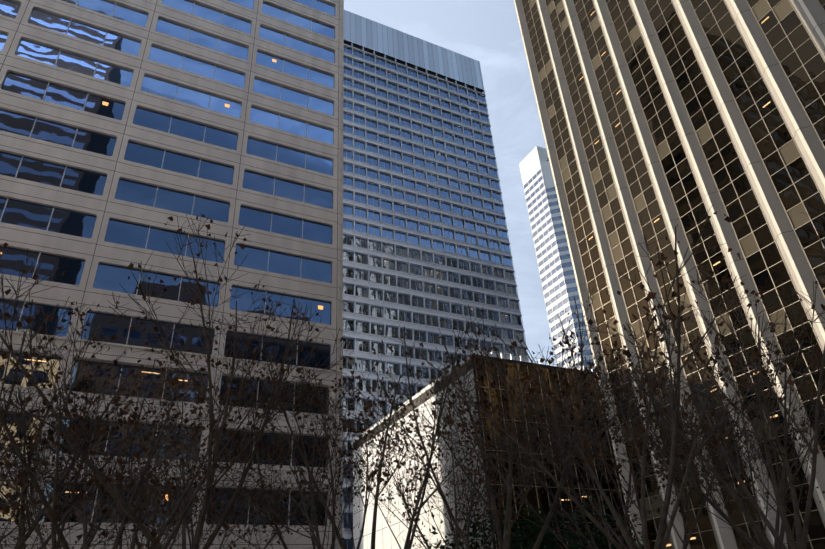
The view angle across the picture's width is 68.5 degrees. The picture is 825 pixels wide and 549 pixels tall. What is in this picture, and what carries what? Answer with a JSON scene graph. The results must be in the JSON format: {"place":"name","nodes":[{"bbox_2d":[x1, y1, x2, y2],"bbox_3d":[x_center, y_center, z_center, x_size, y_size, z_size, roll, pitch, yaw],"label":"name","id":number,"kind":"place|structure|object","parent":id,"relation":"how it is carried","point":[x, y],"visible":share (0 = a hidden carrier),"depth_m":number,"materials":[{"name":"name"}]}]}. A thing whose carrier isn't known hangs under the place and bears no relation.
{"place":"outdoors","nodes":[
{"label":"outdoors","id":0,"kind":"place"},
{"bbox_2d":[336,4,343,476],"bbox_3d":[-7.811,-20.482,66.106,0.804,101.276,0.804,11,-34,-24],"label":"tower corner joints","id":1,"kind":"object","parent":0,"point":[342,215],"visible":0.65,"depth_m":56.94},
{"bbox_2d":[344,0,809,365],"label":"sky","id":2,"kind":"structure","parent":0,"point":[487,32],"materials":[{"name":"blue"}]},
{"bbox_3d":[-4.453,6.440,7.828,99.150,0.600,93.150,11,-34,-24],"label":"plaza paving","id":3,"kind":"structure","parent":0,"visible":0},
{"bbox_2d":[0,309,205,548],"bbox_3d":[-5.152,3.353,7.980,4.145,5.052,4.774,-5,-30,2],"label":"bare tree","id":4,"kind":"object","parent":3,"relation":"on","point":[19,544],"visible":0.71,"depth_m":8.03,"materials":[{"name":"brown plant"}]},
{"bbox_2d":[0,351,205,548],"bbox_3d":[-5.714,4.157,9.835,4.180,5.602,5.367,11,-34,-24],"label":"bare tree","id":5,"kind":"object","parent":3,"relation":"on","point":[18,513],"visible":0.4,"depth_m":10.39,"materials":[{"name":"brown plant"}]},
{"bbox_2d":[0,433,240,548],"bbox_3d":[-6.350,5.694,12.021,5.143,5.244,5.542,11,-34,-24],"label":"bare tree","id":6,"kind":"object","parent":3,"relation":"on","point":[133,542],"visible":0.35,"depth_m":12.48,"materials":[{"name":"brown plant"}]},
{"bbox_2d":[0,255,303,548],"bbox_3d":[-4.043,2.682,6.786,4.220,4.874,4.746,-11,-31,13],"label":"bare tree","id":7,"kind":"object","parent":3,"relation":"on","point":[52,515],"visible":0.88,"depth_m":7.37,"materials":[{"name":"brown plant"}]},
{"bbox_2d":[0,214,356,548],"bbox_3d":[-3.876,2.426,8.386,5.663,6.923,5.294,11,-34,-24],"label":"bare tree","id":8,"kind":"object","parent":3,"relation":"on","point":[128,511],"visible":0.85,"depth_m":8.68,"materials":[{"name":"brown plant"}]},
{"bbox_2d":[91,416,328,548],"bbox_3d":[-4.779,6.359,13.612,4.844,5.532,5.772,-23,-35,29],"label":"bare tree","id":9,"kind":"object","parent":3,"relation":"on","point":[275,534],"visible":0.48,"depth_m":14.28,"materials":[{"name":"brown plant"}]},
{"bbox_2d":[193,369,416,548],"bbox_3d":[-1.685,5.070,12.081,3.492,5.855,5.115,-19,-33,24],"label":"bare tree","id":10,"kind":"object","parent":3,"relation":"on","point":[313,502],"visible":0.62,"depth_m":12.13,"materials":[{"name":"brown plant"}]},
{"bbox_2d":[335,0,343,548],"bbox_3d":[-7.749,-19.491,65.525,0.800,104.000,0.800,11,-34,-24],"label":"tower corner","id":11,"kind":"object","parent":3,"relation":"on","point":[340,207],"visible":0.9,"depth_m":54.89,"materials":[{"name":"grey concrete"}]},
{"bbox_2d":[193,337,520,548],"bbox_3d":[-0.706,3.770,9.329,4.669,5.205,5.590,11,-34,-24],"label":"bare tree","id":12,"kind":"object","parent":3,"relation":"on","point":[409,540],"visible":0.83,"depth_m":9.65,"materials":[{"name":"brown plant"}]},
{"bbox_2d":[357,432,537,548],"bbox_3d":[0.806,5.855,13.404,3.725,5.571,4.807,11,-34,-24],"label":"bare tree","id":13,"kind":"object","parent":3,"relation":"on","point":[473,496],"visible":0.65,"depth_m":13.67,"materials":[{"name":"brown plant"}]},
{"bbox_2d":[318,285,667,548],"bbox_3d":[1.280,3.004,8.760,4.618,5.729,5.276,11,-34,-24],"label":"bare tree","id":14,"kind":"object","parent":3,"relation":"on","point":[504,543],"visible":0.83,"depth_m":8.93,"materials":[{"name":"brown plant"}]},
{"bbox_2d":[421,505,583,548],"bbox_3d":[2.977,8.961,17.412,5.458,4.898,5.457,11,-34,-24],"label":"evergreen tree","id":15,"kind":"object","parent":3,"relation":"on","point":[551,544],"visible":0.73,"depth_m":17.67,"materials":[{"name":"green plant"}]},
{"bbox_2d":[446,369,671,548],"bbox_3d":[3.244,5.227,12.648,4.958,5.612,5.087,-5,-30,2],"label":"bare tree","id":16,"kind":"object","parent":3,"relation":"on","point":[587,526],"visible":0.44,"depth_m":12.52,"materials":[{"name":"brown plant"}]},
{"bbox_2d":[490,496,655,548],"bbox_3d":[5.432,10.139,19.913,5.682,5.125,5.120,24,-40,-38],"label":"evergreen tree","id":17,"kind":"object","parent":3,"relation":"on","point":[596,539],"visible":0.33,"depth_m":19.78,"materials":[{"name":"green plant"}]},
{"bbox_2d":[408,205,809,548],"bbox_3d":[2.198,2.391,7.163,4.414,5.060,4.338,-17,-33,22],"label":"bare tree","id":18,"kind":"object","parent":3,"relation":"on","point":[661,542],"visible":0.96,"depth_m":7.29,"materials":[{"name":"brown plant"}]},
{"bbox_2d":[495,367,791,548],"bbox_3d":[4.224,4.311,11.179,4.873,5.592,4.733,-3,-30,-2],"label":"bare tree","id":19,"kind":"object","parent":3,"relation":"on","point":[685,541],"visible":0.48,"depth_m":11.13,"materials":[{"name":"brown plant"}]},
{"bbox_2d":[570,208,824,548],"bbox_3d":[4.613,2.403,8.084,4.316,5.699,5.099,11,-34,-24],"label":"bare tree","id":20,"kind":"object","parent":3,"relation":"on","point":[801,538],"visible":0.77,"depth_m":8.10,"materials":[{"name":"brown plant"}]},
{"bbox_2d":[654,305,824,548],"bbox_3d":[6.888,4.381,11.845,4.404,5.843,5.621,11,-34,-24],"label":"bare tree","id":21,"kind":"object","parent":3,"relation":"on","point":[783,485],"visible":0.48,"depth_m":11.83,"materials":[{"name":"brown plant"}]},
{"label":"ground","id":22,"kind":"structure","parent":0,"visible":0},
{"bbox_2d":[0,0,339,548],"bbox_3d":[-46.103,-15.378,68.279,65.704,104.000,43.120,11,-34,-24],"label":"office building","id":23,"kind":"structure","parent":22,"relation":"on","point":[128,128],"depth_m":49.57,"materials":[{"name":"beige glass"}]},
{"bbox_2d":[342,10,528,548],"bbox_3d":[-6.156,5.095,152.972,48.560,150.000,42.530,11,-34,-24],"label":"office tower","id":24,"kind":"structure","parent":22,"relation":"on","point":[410,102],"depth_m":143.14,"materials":[{"name":"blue glass"}]},
{"bbox_2d":[353,348,633,548],"bbox_3d":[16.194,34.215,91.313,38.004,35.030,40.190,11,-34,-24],"label":"building","id":25,"kind":"structure","parent":22,"relation":"on","point":[385,538],"depth_m":76.18,"materials":[{"name":"brown glass"}]},
{"bbox_2d":[519,146,594,371],"bbox_3d":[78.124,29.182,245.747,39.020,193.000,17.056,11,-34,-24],"label":"office tower","id":26,"kind":"structure","parent":22,"relation":"on","point":[558,282],"depth_m":257.14,"materials":[{"name":"white glass"}]},
{"bbox_2d":[514,0,824,548],"bbox_3d":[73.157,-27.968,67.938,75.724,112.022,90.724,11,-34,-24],"label":"office tower","id":27,"kind":"structure","parent":22,"relation":"on","point":[658,116],"depth_m":62.97,"materials":[{"name":"stone"}]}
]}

